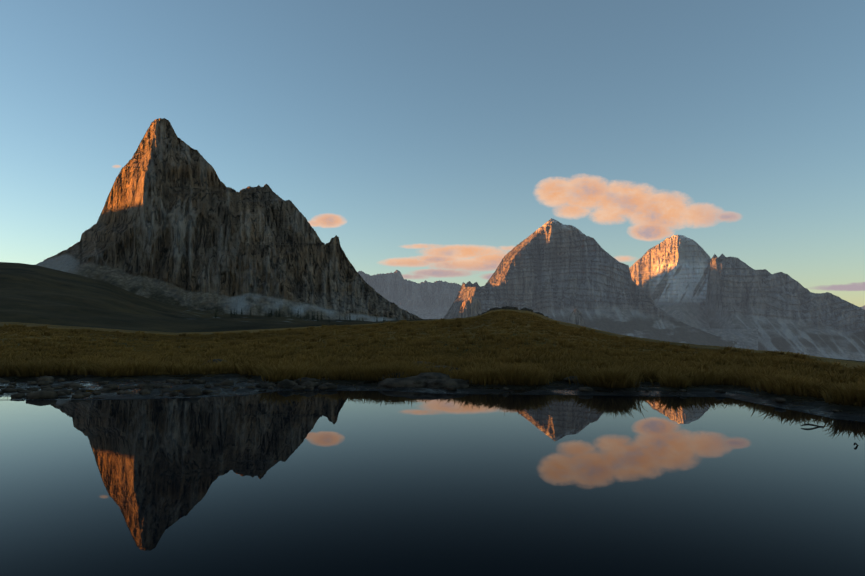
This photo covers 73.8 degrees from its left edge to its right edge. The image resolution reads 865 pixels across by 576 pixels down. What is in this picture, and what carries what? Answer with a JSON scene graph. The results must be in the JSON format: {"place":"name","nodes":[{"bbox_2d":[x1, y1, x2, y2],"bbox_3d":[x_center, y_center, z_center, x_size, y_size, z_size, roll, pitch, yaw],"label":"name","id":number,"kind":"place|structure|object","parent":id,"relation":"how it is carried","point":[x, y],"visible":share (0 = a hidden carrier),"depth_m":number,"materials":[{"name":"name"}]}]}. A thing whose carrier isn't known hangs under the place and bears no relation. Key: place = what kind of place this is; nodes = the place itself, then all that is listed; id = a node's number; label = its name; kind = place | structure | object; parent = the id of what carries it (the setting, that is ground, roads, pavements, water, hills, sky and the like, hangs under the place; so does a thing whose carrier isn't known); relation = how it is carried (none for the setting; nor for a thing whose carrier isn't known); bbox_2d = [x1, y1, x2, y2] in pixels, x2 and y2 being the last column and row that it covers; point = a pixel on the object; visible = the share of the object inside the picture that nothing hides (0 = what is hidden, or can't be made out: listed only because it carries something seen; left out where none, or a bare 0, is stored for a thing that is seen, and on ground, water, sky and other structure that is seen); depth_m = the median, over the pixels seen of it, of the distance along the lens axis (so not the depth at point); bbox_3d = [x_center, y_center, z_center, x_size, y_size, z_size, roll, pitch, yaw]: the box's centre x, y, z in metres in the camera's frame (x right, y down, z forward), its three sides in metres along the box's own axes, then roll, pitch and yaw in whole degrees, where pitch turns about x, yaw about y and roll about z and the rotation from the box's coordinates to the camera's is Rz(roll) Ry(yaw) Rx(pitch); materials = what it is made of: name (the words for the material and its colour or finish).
{"place":"outdoors","nodes":[
{"label":"outdoors","id":0,"kind":"place"},
{"bbox_2d":[36,118,420,321],"bbox_3d":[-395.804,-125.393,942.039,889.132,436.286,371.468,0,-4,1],"label":"mountain","id":1,"kind":"structure","parent":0,"point":[179,223],"depth_m":1009.62,"materials":[{"name":"grey stone"}]},
{"bbox_2d":[357,270,460,318],"bbox_3d":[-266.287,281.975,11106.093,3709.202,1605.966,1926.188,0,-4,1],"label":"mountain fanes","id":2,"kind":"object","parent":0,"point":[425,299],"visible":0.21,"depth_m":11651.29,"materials":[{"name":"grey stone"}]},
{"bbox_2d":[0,380,864,575],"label":"pond water","id":3,"kind":"structure","parent":0,"point":[329,483],"depth_m":3.22,"materials":[{"name":"blue liquid"}]},
{"bbox_2d":[801,423,823,426],"bbox_3d":[3.402,1.232,5.171,0.210,0.034,0.023,0,-4,-4],"label":"rock","id":4,"kind":"object","parent":3,"relation":"on","point":[811,425],"visible":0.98,"depth_m":5.16,"materials":[{"name":"grey stone"}]},
{"bbox_2d":[0,262,864,421],"bbox_3d":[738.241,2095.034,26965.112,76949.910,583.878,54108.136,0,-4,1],"label":"ground","id":5,"kind":"structure","parent":0,"point":[33,295],"depth_m":36.18,"materials":[{"name":"green plant"}]},
{"bbox_2d":[215,307,411,321],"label":"trees","id":6,"kind":"object","parent":5,"relation":"on","point":[279,316],"visible":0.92,"depth_m":481.03,"materials":[{"name":"green plant"}]},
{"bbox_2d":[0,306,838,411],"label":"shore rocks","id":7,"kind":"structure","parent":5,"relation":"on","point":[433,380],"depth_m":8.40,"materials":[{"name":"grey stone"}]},
{"bbox_2d":[0,310,864,406],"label":"grass tufts","id":8,"kind":"object","parent":5,"relation":"on","point":[271,358],"visible":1,"depth_m":11.40,"materials":[{"name":"green plant"}]},
{"bbox_2d":[0,0,864,306],"label":"sky","id":9,"kind":"structure","parent":0,"point":[433,138],"materials":[{"name":"blue"}]},
{"bbox_2d":[458,296,481,317],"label":"mountain","id":10,"kind":"structure","parent":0,"point":[470,306],"depth_m":2974.06,"materials":[{"name":"grey stone"}]},
{"bbox_2d":[566,308,585,326],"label":"mountain","id":11,"kind":"structure","parent":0,"point":[575,317],"depth_m":2572.83,"materials":[{"name":"grey stone"}]},
{"bbox_2d":[443,218,748,348],"bbox_3d":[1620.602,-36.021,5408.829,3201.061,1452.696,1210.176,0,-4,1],"label":"mountain","id":12,"kind":"structure","parent":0,"point":[554,269],"depth_m":5738.87,"materials":[{"name":"grey stone"}]},
{"bbox_2d":[629,235,757,349],"bbox_3d":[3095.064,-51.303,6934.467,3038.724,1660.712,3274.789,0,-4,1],"label":"mountain","id":13,"kind":"structure","parent":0,"point":[669,275],"depth_m":7691.52,"materials":[{"name":"grey stone"}]},
{"bbox_2d":[705,254,864,360],"bbox_3d":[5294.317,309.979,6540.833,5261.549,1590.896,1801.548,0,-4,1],"label":"mountain","id":14,"kind":"structure","parent":0,"point":[782,311],"depth_m":7049.95,"materials":[{"name":"grey stone"}]}
]}

